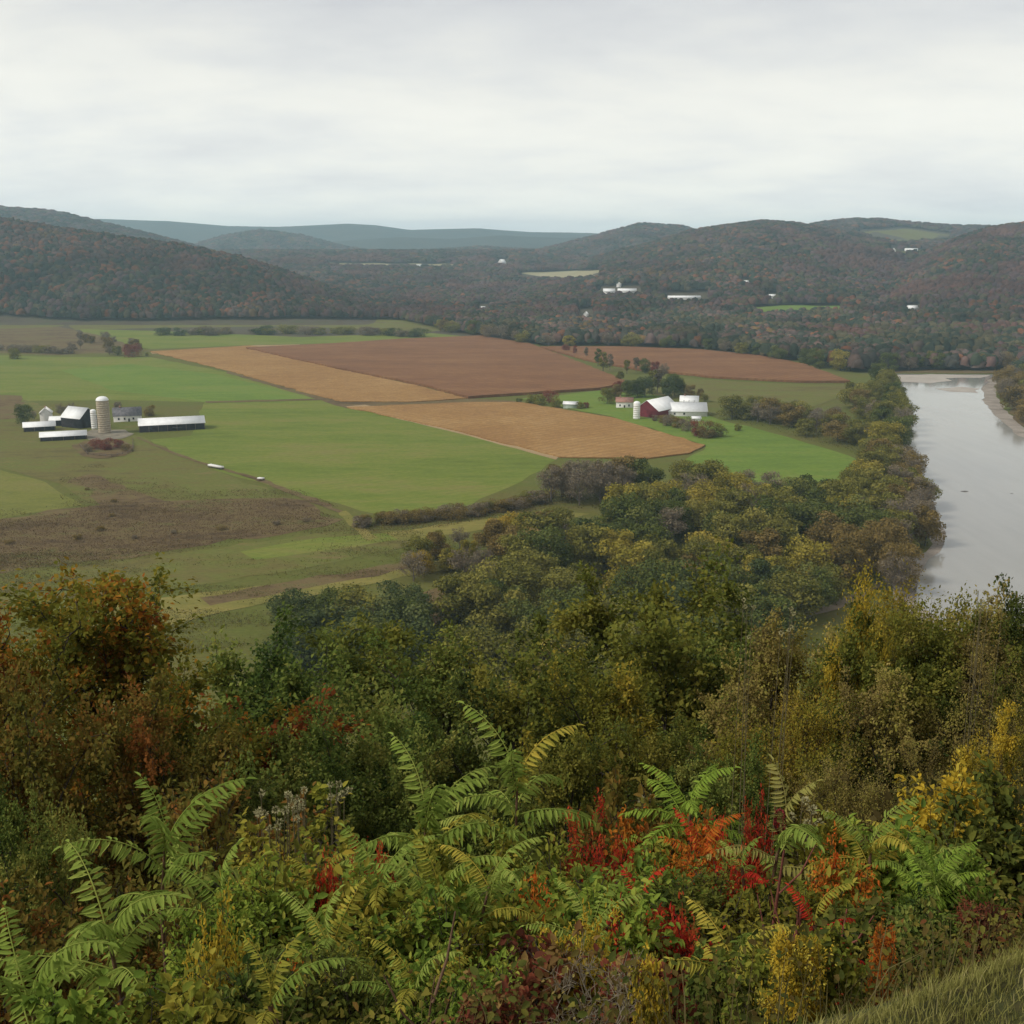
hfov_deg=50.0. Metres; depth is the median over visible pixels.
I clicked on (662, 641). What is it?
hillside tree
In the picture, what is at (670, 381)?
broadleaf tree
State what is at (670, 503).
broadleaf tree
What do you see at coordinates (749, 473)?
broadleaf tree
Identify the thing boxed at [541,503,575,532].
broadleaf tree
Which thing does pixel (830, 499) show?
broadleaf tree
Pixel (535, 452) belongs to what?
bare strip
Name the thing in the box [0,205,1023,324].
woodland
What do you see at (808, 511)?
broadleaf tree
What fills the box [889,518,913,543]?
broadleaf tree
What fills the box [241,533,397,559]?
meadow
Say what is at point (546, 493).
bush
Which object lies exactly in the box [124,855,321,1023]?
shrub
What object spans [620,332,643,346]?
broadleaf tree
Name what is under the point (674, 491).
broadleaf tree
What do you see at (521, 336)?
broadleaf tree
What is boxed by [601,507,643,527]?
broadleaf tree
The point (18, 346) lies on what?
bush
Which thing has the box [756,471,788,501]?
broadleaf tree
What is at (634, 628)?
broadleaf tree
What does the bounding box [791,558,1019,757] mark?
hillside tree
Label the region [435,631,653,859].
hillside tree
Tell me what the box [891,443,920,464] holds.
broadleaf tree
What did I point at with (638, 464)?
broadleaf tree
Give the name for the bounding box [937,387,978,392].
gravel bar
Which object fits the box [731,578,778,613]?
broadleaf tree
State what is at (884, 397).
broadleaf tree
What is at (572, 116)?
sky
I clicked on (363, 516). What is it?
bush
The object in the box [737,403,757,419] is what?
broadleaf tree
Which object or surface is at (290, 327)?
bush
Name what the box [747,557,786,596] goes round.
broadleaf tree
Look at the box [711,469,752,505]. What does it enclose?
broadleaf tree
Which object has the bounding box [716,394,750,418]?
broadleaf tree
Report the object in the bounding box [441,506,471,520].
bush
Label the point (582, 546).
broadleaf tree
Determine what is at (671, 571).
broadleaf tree
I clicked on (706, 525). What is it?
broadleaf tree
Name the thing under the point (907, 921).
shrub
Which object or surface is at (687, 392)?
broadleaf tree
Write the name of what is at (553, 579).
broadleaf tree
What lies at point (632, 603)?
broadleaf tree
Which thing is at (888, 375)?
broadleaf tree
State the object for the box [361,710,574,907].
hillside tree
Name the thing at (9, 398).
weed field
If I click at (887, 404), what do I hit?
broadleaf tree
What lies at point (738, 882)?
shrub
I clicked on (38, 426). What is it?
shed
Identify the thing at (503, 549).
broadleaf tree
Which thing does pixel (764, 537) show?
broadleaf tree
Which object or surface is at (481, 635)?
broadleaf tree
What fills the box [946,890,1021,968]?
shrub
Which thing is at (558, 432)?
stubble field
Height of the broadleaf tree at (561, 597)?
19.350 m
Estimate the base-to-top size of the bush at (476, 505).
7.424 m
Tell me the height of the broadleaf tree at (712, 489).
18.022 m
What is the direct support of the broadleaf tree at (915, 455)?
on the ground at (250, 632)
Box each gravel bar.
[897,374,988,382]
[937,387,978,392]
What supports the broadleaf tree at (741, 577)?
on the ground at (250, 632)
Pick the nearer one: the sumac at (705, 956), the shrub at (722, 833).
the sumac at (705, 956)
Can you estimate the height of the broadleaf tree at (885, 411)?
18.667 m
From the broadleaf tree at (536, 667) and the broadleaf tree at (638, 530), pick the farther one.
the broadleaf tree at (638, 530)
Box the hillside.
[376,859,1023,1023]
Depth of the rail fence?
659.61 m
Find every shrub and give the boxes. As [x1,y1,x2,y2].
[0,864,134,1023]
[19,968,154,1023]
[77,864,217,1023]
[110,743,372,946]
[117,940,240,1023]
[123,817,374,972]
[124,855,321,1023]
[129,838,403,1023]
[182,869,260,1023]
[187,923,393,1023]
[194,933,312,1023]
[212,780,414,910]
[223,840,415,951]
[240,842,298,893]
[293,904,421,1009]
[302,835,342,922]
[321,844,518,1011]
[332,977,437,1023]
[348,836,398,885]
[368,930,532,1023]
[383,845,554,963]
[394,809,531,917]
[395,864,610,954]
[409,880,615,1005]
[442,968,557,1023]
[460,819,671,928]
[483,919,617,1023]
[493,830,650,909]
[500,858,686,1008]
[514,863,563,926]
[530,750,702,882]
[532,885,623,1023]
[535,932,665,1023]
[561,787,625,886]
[568,789,724,876]
[574,815,688,921]
[577,831,749,942]
[577,943,698,1023]
[589,834,642,897]
[603,803,717,875]
[603,893,669,962]
[615,845,756,968]
[625,939,671,1023]
[640,891,725,1020]
[649,817,732,936]
[668,935,752,1023]
[685,876,880,1022]
[690,811,754,891]
[699,833,766,938]
[699,934,826,1023]
[720,869,817,934]
[733,859,876,993]
[739,783,778,882]
[752,916,840,1023]
[768,888,899,1008]
[778,802,901,946]
[799,795,942,910]
[803,820,893,928]
[806,920,869,1019]
[821,959,854,1010]
[864,917,898,1006]
[871,874,976,993]
[887,749,1023,907]
[890,839,1015,974]
[917,750,1023,939]
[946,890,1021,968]
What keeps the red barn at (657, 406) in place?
on the ground at (250, 632)
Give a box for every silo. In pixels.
[90,409,96,428]
[96,396,110,433]
[633,401,639,418]
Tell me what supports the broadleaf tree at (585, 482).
on the ground at (250, 632)
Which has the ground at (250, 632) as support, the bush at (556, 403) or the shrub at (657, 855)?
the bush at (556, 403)
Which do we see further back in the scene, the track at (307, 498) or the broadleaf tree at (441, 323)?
the broadleaf tree at (441, 323)
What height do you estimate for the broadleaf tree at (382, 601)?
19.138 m
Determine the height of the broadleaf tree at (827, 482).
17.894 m
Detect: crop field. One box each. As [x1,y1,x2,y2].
[246,335,624,398]
[540,346,849,382]
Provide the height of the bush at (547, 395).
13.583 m
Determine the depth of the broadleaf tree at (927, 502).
484.69 m
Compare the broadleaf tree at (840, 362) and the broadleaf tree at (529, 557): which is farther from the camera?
the broadleaf tree at (840, 362)
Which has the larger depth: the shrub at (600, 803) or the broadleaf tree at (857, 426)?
the broadleaf tree at (857, 426)
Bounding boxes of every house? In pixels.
[112,406,141,421]
[616,396,633,407]
[679,394,698,401]
[907,305,917,309]
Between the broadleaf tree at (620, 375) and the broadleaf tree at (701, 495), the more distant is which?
the broadleaf tree at (620, 375)
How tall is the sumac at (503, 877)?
2.031 m
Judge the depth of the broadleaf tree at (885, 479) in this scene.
517.42 m
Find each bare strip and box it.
[151,344,299,353]
[346,405,557,459]
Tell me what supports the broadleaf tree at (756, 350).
on the ground at (250, 632)
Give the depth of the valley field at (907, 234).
3994.35 m
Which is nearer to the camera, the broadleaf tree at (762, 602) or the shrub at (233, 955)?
the shrub at (233, 955)
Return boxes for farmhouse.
[39,406,52,420]
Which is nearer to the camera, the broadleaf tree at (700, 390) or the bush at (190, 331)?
the broadleaf tree at (700, 390)
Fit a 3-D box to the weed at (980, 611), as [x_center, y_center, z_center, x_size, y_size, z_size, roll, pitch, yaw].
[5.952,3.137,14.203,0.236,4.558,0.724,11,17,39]
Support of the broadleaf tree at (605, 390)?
on the ground at (250, 632)
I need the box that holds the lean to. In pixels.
[48,416,60,425]
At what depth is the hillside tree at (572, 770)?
16.18 m
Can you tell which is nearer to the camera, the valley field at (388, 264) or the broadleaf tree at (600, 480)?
the broadleaf tree at (600, 480)
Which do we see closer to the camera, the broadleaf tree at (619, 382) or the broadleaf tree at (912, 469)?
the broadleaf tree at (912, 469)
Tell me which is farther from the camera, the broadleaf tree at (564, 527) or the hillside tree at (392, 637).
the broadleaf tree at (564, 527)
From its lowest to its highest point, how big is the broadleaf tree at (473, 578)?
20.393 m
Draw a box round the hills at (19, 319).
[0,226,950,339]
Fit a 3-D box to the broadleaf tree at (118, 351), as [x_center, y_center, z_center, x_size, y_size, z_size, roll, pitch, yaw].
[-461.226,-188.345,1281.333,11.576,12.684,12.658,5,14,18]
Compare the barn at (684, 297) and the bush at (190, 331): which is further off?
the barn at (684, 297)
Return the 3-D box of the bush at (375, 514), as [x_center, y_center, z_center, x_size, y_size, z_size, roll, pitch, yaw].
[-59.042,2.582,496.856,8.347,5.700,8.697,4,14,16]
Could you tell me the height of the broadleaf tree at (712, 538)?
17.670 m
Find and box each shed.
[22,421,55,431]
[39,430,86,441]
[563,401,578,408]
[691,416,701,420]
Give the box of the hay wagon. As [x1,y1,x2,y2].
[208,464,223,469]
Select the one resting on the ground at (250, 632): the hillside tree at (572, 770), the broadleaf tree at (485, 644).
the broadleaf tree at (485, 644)
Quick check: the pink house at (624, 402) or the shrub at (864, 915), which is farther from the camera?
the pink house at (624, 402)
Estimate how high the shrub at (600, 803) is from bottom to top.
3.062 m
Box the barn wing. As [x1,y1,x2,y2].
[668,402,707,415]
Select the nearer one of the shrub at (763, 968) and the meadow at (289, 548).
the shrub at (763, 968)
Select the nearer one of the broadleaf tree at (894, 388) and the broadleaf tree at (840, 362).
the broadleaf tree at (894, 388)
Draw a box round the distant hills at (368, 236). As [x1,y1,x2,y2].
[100,219,598,248]
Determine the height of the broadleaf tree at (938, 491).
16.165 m
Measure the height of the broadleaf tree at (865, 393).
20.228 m
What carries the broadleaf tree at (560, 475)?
on the ground at (250, 632)
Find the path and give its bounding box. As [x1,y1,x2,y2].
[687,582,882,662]
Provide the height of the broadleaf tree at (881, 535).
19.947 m
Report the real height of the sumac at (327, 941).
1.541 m
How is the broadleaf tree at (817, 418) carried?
on the ground at (250, 632)
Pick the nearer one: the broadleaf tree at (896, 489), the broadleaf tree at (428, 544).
the broadleaf tree at (428, 544)
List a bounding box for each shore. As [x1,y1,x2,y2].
[889,364,1021,372]
[892,378,1023,629]
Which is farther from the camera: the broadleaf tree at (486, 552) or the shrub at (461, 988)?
the broadleaf tree at (486, 552)
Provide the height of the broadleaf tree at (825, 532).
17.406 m
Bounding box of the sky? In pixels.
[0,0,1023,232]
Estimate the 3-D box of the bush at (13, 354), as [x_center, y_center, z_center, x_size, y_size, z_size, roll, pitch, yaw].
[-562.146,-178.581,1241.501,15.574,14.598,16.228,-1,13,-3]
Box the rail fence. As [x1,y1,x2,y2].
[80,444,132,455]
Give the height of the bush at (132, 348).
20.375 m
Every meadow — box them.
[0,530,409,620]
[69,317,442,331]
[71,560,446,628]
[80,329,455,348]
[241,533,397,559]
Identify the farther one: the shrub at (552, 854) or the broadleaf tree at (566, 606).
the broadleaf tree at (566, 606)
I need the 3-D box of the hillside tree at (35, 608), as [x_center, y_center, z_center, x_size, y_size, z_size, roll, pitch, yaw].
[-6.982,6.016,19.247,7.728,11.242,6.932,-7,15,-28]
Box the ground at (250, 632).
[0,340,1023,853]
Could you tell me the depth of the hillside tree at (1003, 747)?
9.80 m
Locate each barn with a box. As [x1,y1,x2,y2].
[60,406,97,428]
[137,415,204,432]
[603,288,614,293]
[617,288,636,292]
[640,396,673,417]
[667,296,700,299]
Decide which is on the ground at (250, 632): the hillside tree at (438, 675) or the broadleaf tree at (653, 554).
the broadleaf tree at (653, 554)
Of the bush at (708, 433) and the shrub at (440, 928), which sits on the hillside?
the shrub at (440, 928)
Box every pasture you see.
[0,325,63,327]
[0,400,283,503]
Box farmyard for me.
[87,430,133,439]
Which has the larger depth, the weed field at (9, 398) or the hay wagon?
the weed field at (9, 398)
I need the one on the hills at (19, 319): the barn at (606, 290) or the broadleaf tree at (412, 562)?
the barn at (606, 290)
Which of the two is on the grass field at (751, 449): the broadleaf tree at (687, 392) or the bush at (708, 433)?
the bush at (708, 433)
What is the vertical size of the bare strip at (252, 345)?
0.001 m
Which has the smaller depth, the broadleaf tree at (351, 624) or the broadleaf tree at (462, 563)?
the broadleaf tree at (351, 624)
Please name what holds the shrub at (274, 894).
on the hillside
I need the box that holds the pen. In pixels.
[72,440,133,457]
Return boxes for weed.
[252,788,302,881]
[288,780,352,880]
[634,794,655,821]
[731,598,795,872]
[789,796,828,876]
[963,590,1004,758]
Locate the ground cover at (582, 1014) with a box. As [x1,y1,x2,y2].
[244,860,1023,1023]
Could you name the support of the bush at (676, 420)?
on the grass field at (751, 449)
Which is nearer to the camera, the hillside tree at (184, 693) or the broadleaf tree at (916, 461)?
the hillside tree at (184, 693)
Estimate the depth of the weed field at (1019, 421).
811.70 m
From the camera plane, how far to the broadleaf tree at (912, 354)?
1126.93 m
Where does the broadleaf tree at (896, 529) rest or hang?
on the ground at (250, 632)
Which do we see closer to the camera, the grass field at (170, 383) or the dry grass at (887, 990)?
the dry grass at (887, 990)
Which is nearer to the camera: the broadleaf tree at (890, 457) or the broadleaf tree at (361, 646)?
the broadleaf tree at (361, 646)
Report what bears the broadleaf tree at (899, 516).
on the ground at (250, 632)
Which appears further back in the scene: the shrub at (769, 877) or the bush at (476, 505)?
the bush at (476, 505)
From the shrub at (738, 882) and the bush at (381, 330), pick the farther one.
the bush at (381, 330)
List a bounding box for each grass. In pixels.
[33,872,1023,1023]
[799,937,1023,1023]
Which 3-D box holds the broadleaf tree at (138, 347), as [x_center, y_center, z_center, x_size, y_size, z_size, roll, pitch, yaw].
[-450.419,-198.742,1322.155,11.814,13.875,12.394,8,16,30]
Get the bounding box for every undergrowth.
[14,738,1023,1020]
[288,409,929,751]
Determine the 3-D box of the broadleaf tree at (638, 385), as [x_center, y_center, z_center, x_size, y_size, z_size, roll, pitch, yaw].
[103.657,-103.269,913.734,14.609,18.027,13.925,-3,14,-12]
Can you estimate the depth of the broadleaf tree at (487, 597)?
339.13 m
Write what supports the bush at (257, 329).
on the hills at (19, 319)
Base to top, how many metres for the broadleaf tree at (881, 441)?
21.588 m
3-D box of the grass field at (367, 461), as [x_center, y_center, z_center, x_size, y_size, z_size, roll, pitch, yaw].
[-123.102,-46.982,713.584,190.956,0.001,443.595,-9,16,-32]
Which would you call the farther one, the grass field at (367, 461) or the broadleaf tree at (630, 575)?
the grass field at (367, 461)
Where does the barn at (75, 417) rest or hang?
on the pasture at (26, 453)
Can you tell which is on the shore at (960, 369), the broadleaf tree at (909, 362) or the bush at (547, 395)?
the broadleaf tree at (909, 362)
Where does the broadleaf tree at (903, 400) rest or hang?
on the ground at (250, 632)
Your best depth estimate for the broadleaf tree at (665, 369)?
1072.72 m
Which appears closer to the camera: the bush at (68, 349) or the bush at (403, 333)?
the bush at (68, 349)
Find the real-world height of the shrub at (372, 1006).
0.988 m
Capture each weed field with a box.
[0,327,124,354]
[0,395,23,403]
[0,402,24,418]
[0,474,342,573]
[201,563,422,605]
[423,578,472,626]
[1007,379,1023,425]
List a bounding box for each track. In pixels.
[137,437,207,465]
[205,398,330,402]
[223,468,342,511]
[226,371,521,407]
[338,511,377,539]
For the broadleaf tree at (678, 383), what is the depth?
922.33 m
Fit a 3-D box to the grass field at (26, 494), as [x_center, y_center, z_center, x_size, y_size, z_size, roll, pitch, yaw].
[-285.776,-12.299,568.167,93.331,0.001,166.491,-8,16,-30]
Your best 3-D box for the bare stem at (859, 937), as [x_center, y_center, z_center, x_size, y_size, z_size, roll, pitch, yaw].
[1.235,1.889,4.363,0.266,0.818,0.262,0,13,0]
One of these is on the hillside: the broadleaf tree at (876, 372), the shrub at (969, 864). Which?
the shrub at (969, 864)
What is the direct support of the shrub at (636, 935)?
on the hillside
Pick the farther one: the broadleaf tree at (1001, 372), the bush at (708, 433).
the broadleaf tree at (1001, 372)
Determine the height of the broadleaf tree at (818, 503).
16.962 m
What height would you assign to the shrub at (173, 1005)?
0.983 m
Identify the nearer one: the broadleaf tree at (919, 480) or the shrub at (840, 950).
the shrub at (840, 950)
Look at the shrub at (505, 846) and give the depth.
6.29 m
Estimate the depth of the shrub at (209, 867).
7.90 m
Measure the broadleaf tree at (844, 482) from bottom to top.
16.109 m
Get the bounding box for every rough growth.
[0,463,346,579]
[0,498,550,569]
[0,516,478,655]
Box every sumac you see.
[0,839,191,1023]
[0,901,119,1023]
[53,772,274,972]
[150,838,288,997]
[197,931,355,1023]
[256,878,383,1004]
[288,823,442,943]
[333,937,471,1023]
[339,732,526,888]
[367,829,547,968]
[440,701,610,886]
[518,878,648,980]
[609,864,675,946]
[618,763,761,850]
[658,808,751,877]
[658,896,793,1023]
[698,754,824,906]
[718,837,777,943]
[784,882,874,975]
[800,795,977,915]
[893,831,991,974]
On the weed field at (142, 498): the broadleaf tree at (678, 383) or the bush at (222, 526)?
the bush at (222, 526)
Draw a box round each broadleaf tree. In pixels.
[12,404,34,423]
[55,403,65,414]
[62,291,72,298]
[66,341,77,350]
[75,331,83,339]
[76,339,83,348]
[79,334,88,341]
[86,335,95,343]
[99,331,109,340]
[100,337,113,347]
[104,345,111,354]
[111,346,121,355]
[130,339,141,344]
[133,342,142,352]
[250,615,332,676]
[264,587,319,633]
[285,604,345,658]
[294,593,350,626]
[309,621,379,688]
[318,586,364,614]
[323,616,404,666]
[331,581,385,617]
[337,599,381,628]
[345,593,402,622]
[349,614,427,677]
[375,595,435,640]
[376,579,429,608]
[382,603,446,659]
[391,591,435,624]
[397,549,428,580]
[400,535,435,569]
[410,549,436,573]
[421,530,445,550]
[422,531,450,559]
[429,573,484,627]
[437,319,449,331]
[437,547,463,570]
[441,621,507,679]
[443,320,460,332]
[445,560,506,604]
[447,546,480,574]
[448,527,470,548]
[459,623,506,669]
[460,539,477,559]
[464,320,482,334]
[465,582,527,633]
[471,578,529,628]
[472,515,508,555]
[472,546,492,565]
[477,631,543,692]
[479,324,493,336]
[482,325,494,336]
[484,515,511,546]
[484,524,518,555]
[485,530,535,574]
[488,557,544,605]
[493,324,508,338]
[495,527,550,558]
[500,638,597,701]
[501,598,571,639]
[503,510,535,524]
[505,517,533,532]
[507,546,560,596]
[508,614,588,685]
[510,330,519,339]
[513,523,579,575]
[514,330,530,341]
[514,511,566,545]
[529,566,593,612]
[535,465,564,501]
[535,510,558,530]
[536,586,587,612]
[540,332,556,345]
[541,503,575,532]
[542,604,591,645]
[546,464,572,497]
[555,462,585,499]
[559,524,568,540]
[559,561,604,598]
[561,344,569,349]
[561,521,614,576]
[562,335,575,345]
[562,460,586,494]
[562,466,599,504]
[569,515,615,551]
[571,519,619,564]
[574,648,630,694]
[577,624,630,670]
[581,459,594,481]
[581,459,615,495]
[585,466,613,502]
[586,593,635,626]
[587,615,692,660]
[592,460,606,492]
[592,538,654,594]
[598,387,614,403]
[598,526,634,569]
[599,491,655,527]
[600,332,618,344]
[600,479,641,521]
[600,498,607,514]
[601,461,617,481]
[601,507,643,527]
[605,455,640,485]
[608,384,622,399]
[608,592,655,621]
[609,564,659,615]
[612,381,624,395]
[612,464,638,491]
[612,506,674,546]
[615,371,624,378]
[619,457,652,486]
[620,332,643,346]
[620,380,635,396]
[623,481,668,504]
[623,556,701,608]
[629,378,645,396]
[632,547,679,591]
[632,598,685,630]
[635,466,665,497]
[635,532,683,567]
[636,376,656,395]
[638,358,651,372]
[640,491,684,524]
[644,495,696,539]
[649,361,659,370]
[649,479,686,500]
[653,487,687,502]
[654,506,688,537]
[658,363,669,374]
[659,335,675,347]
[659,376,677,397]
[661,582,702,622]
[666,373,684,396]
[668,458,697,486]
[670,600,713,657]
[674,608,736,660]
[675,380,686,392]
[675,497,708,532]
[677,534,723,571]
[678,529,737,565]
[678,553,732,594]
[679,471,713,500]
[683,456,731,497]
[684,384,695,395]
[685,486,715,521]
[686,478,731,504]
[694,552,758,605]
[696,388,704,396]
[699,392,708,401]
[700,498,741,534]
[700,510,735,536]
[702,338,714,349]
[706,583,770,631]
[709,511,750,547]
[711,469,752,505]
[713,488,754,526]
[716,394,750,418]
[718,340,732,351]
[725,544,763,582]
[730,469,759,488]
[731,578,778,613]
[734,342,748,353]
[735,480,778,509]
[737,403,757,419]
[737,483,766,512]
[737,505,798,554]
[737,527,785,562]
[739,549,790,583]
[743,591,802,648]
[746,395,765,407]
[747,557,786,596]
[750,402,764,421]
[750,485,806,513]
[750,494,804,542]
[751,343,762,355]
[754,398,780,418]
[754,502,802,551]
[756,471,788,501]
[758,397,783,423]
[758,405,782,423]
[760,570,828,626]
[766,345,788,358]
[770,477,798,500]
[777,403,809,426]
[780,401,813,422]
[781,401,802,421]
[781,534,835,581]
[782,561,840,611]
[783,476,831,507]
[787,501,825,538]
[789,473,822,497]
[795,417,816,435]
[797,348,819,363]
[802,510,860,546]
[804,348,826,368]
[805,498,836,535]
[806,409,831,428]
[806,561,849,602]
[808,407,822,418]
[816,413,843,432]
[816,476,872,506]
[816,494,874,534]
[817,538,870,585]
[819,477,846,499]
[821,406,845,419]
[821,419,849,441]
[823,492,862,526]
[824,408,850,427]
[829,348,850,370]
[831,527,882,577]
[832,477,853,493]
[836,382,866,406]
[838,468,866,490]
[841,419,872,445]
[844,381,863,396]
[846,450,891,480]
[846,458,884,479]
[849,387,873,412]
[851,394,875,418]
[852,476,889,509]
[854,434,896,454]
[854,516,909,544]
[856,438,894,460]
[858,418,905,450]
[859,508,905,529]
[861,400,895,419]
[861,465,910,496]
[862,525,894,571]
[863,380,888,398]
[863,419,882,436]
[864,399,881,414]
[865,491,905,522]
[867,362,888,380]
[867,379,890,394]
[868,390,880,400]
[868,537,925,588]
[870,405,894,423]
[871,531,916,560]
[872,368,884,381]
[873,442,904,474]
[873,496,924,535]
[875,368,896,379]
[877,549,920,590]
[878,352,900,370]
[878,371,901,387]
[879,415,914,446]
[880,389,896,400]
[881,483,906,508]
[884,382,902,391]
[884,390,907,409]
[884,506,919,549]
[887,464,913,480]
[888,386,907,391]
[888,395,919,424]
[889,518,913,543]
[890,406,915,433]
[891,415,917,444]
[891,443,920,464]
[892,403,914,416]
[893,460,922,477]
[893,466,918,477]
[899,456,925,473]
[900,450,928,475]
[902,477,931,496]
[903,356,918,370]
[903,489,936,516]
[904,485,936,506]
[906,352,925,368]
[906,498,925,533]
[909,476,938,504]
[911,503,946,545]
[914,474,942,500]
[925,350,947,369]
[979,352,998,369]
[990,365,1015,383]
[994,375,1023,393]
[994,377,1019,392]
[998,385,1023,410]
[1000,350,1015,366]
[1001,352,1018,368]
[1014,398,1023,420]
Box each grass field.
[0,355,304,401]
[0,470,81,518]
[61,364,314,401]
[151,400,554,513]
[522,391,855,490]
[647,379,844,406]
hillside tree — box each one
[0,552,372,927]
[0,575,234,928]
[0,647,239,988]
[0,771,140,1023]
[32,570,386,989]
[75,685,282,969]
[98,595,398,835]
[189,684,391,879]
[246,620,492,853]
[285,700,476,892]
[292,604,526,851]
[360,625,518,859]
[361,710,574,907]
[426,637,604,817]
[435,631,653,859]
[494,536,802,840]
[505,632,745,858]
[518,710,633,881]
[584,707,710,856]
[654,728,795,883]
[657,627,785,802]
[675,618,849,838]
[694,675,894,877]
[706,604,853,848]
[783,743,901,882]
[788,591,992,863]
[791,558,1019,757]
[796,560,906,786]
[819,656,958,837]
[827,597,1023,794]
[848,575,1023,784]
[852,598,1023,785]
[862,720,954,848]
[915,616,1023,829]
[932,696,1023,830]
[949,572,1023,705]
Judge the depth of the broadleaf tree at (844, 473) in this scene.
533.01 m
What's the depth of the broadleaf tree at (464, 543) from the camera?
433.93 m
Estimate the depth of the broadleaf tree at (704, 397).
888.89 m
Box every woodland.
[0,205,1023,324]
[0,217,447,325]
[443,303,1023,368]
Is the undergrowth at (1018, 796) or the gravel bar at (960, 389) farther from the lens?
the gravel bar at (960, 389)
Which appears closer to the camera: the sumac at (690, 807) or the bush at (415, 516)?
the sumac at (690, 807)
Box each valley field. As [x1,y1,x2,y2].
[339,263,452,265]
[523,270,598,277]
[756,305,839,311]
[865,229,948,240]
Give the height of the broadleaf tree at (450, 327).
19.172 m
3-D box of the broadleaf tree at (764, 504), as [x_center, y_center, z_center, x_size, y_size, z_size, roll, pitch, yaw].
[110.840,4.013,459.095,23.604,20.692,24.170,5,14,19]
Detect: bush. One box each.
[2,538,14,544]
[7,348,21,358]
[8,343,23,349]
[14,345,31,351]
[17,343,40,352]
[30,345,51,352]
[42,346,55,353]
[52,347,64,353]
[61,347,74,353]
[72,534,82,539]
[82,443,93,451]
[88,438,103,448]
[97,438,112,449]
[112,401,121,407]
[112,439,123,447]
[120,444,131,450]
[122,343,141,356]
[142,405,155,416]
[153,327,170,335]
[170,327,186,335]
[187,329,198,334]
[195,326,210,334]
[199,326,222,335]
[216,525,227,529]
[218,326,232,334]
[250,325,277,334]
[251,327,266,334]
[261,328,272,334]
[273,324,298,333]
[280,326,295,333]
[294,326,318,334]
[309,327,326,334]
[329,328,341,333]
[335,326,356,334]
[351,515,372,528]
[355,327,376,335]
[355,514,370,524]
[360,326,380,334]
[373,511,386,523]
[373,511,394,524]
[378,328,392,335]
[378,509,412,525]
[382,328,402,335]
[392,329,410,336]
[394,508,412,523]
[401,509,424,523]
[408,331,420,337]
[411,327,431,336]
[412,507,438,522]
[413,509,434,522]
[425,507,447,520]
[433,507,449,519]
[437,502,463,518]
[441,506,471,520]
[448,502,465,514]
[463,502,483,516]
[472,506,487,516]
[478,502,492,513]
[480,500,494,512]
[488,498,515,511]
[492,501,509,512]
[503,497,529,510]
[507,495,532,507]
[520,490,542,504]
[525,394,538,403]
[527,490,549,503]
[533,395,545,404]
[542,390,558,403]
[544,490,556,498]
[550,398,562,407]
[575,402,583,408]
[657,415,666,422]
[662,415,672,425]
[670,416,683,428]
[676,416,696,431]
[691,420,705,436]
[694,420,717,438]
[710,421,728,437]
[734,424,742,430]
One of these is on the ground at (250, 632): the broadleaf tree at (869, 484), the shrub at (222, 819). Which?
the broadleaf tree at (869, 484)
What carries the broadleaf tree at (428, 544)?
on the ground at (250, 632)
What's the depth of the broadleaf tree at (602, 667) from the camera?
290.11 m
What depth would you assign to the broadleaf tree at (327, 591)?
351.98 m
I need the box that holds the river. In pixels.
[897,374,1023,644]
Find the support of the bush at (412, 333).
on the meadow at (148, 340)
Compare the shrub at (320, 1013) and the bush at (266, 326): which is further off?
the bush at (266, 326)
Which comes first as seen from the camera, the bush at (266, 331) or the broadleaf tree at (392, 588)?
the broadleaf tree at (392, 588)
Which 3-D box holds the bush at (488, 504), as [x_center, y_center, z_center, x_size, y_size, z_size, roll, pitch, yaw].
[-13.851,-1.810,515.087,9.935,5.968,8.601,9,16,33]
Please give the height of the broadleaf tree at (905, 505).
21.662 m
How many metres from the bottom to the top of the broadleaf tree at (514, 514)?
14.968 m
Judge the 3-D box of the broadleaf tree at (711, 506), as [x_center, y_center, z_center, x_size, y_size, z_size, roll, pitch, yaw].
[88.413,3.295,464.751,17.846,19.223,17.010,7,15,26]
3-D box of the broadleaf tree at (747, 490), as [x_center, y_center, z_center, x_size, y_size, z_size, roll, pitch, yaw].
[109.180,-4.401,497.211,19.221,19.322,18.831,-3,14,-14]
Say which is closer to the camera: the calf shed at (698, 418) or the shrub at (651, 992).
the shrub at (651, 992)
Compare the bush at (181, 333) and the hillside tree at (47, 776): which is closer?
the hillside tree at (47, 776)
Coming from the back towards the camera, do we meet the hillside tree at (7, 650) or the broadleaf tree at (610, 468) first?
the broadleaf tree at (610, 468)
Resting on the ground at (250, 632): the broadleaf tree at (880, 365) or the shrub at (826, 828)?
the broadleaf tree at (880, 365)
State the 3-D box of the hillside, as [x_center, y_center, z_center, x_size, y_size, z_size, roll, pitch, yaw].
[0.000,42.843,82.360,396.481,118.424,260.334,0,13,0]
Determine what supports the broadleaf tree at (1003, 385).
on the ground at (250, 632)
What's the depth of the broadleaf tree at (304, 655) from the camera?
314.35 m
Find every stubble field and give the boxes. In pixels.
[150,345,465,401]
[347,402,704,458]
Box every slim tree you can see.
[594,348,601,362]
[598,352,607,370]
[607,354,613,366]
[624,359,630,369]
[633,357,639,367]
[648,370,657,388]
[653,368,663,392]
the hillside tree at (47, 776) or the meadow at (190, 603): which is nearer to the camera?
the hillside tree at (47, 776)
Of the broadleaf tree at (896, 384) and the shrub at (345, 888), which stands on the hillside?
the shrub at (345, 888)
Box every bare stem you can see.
[383,911,455,1023]
[757,845,815,934]
[770,889,803,1016]
[795,909,873,943]

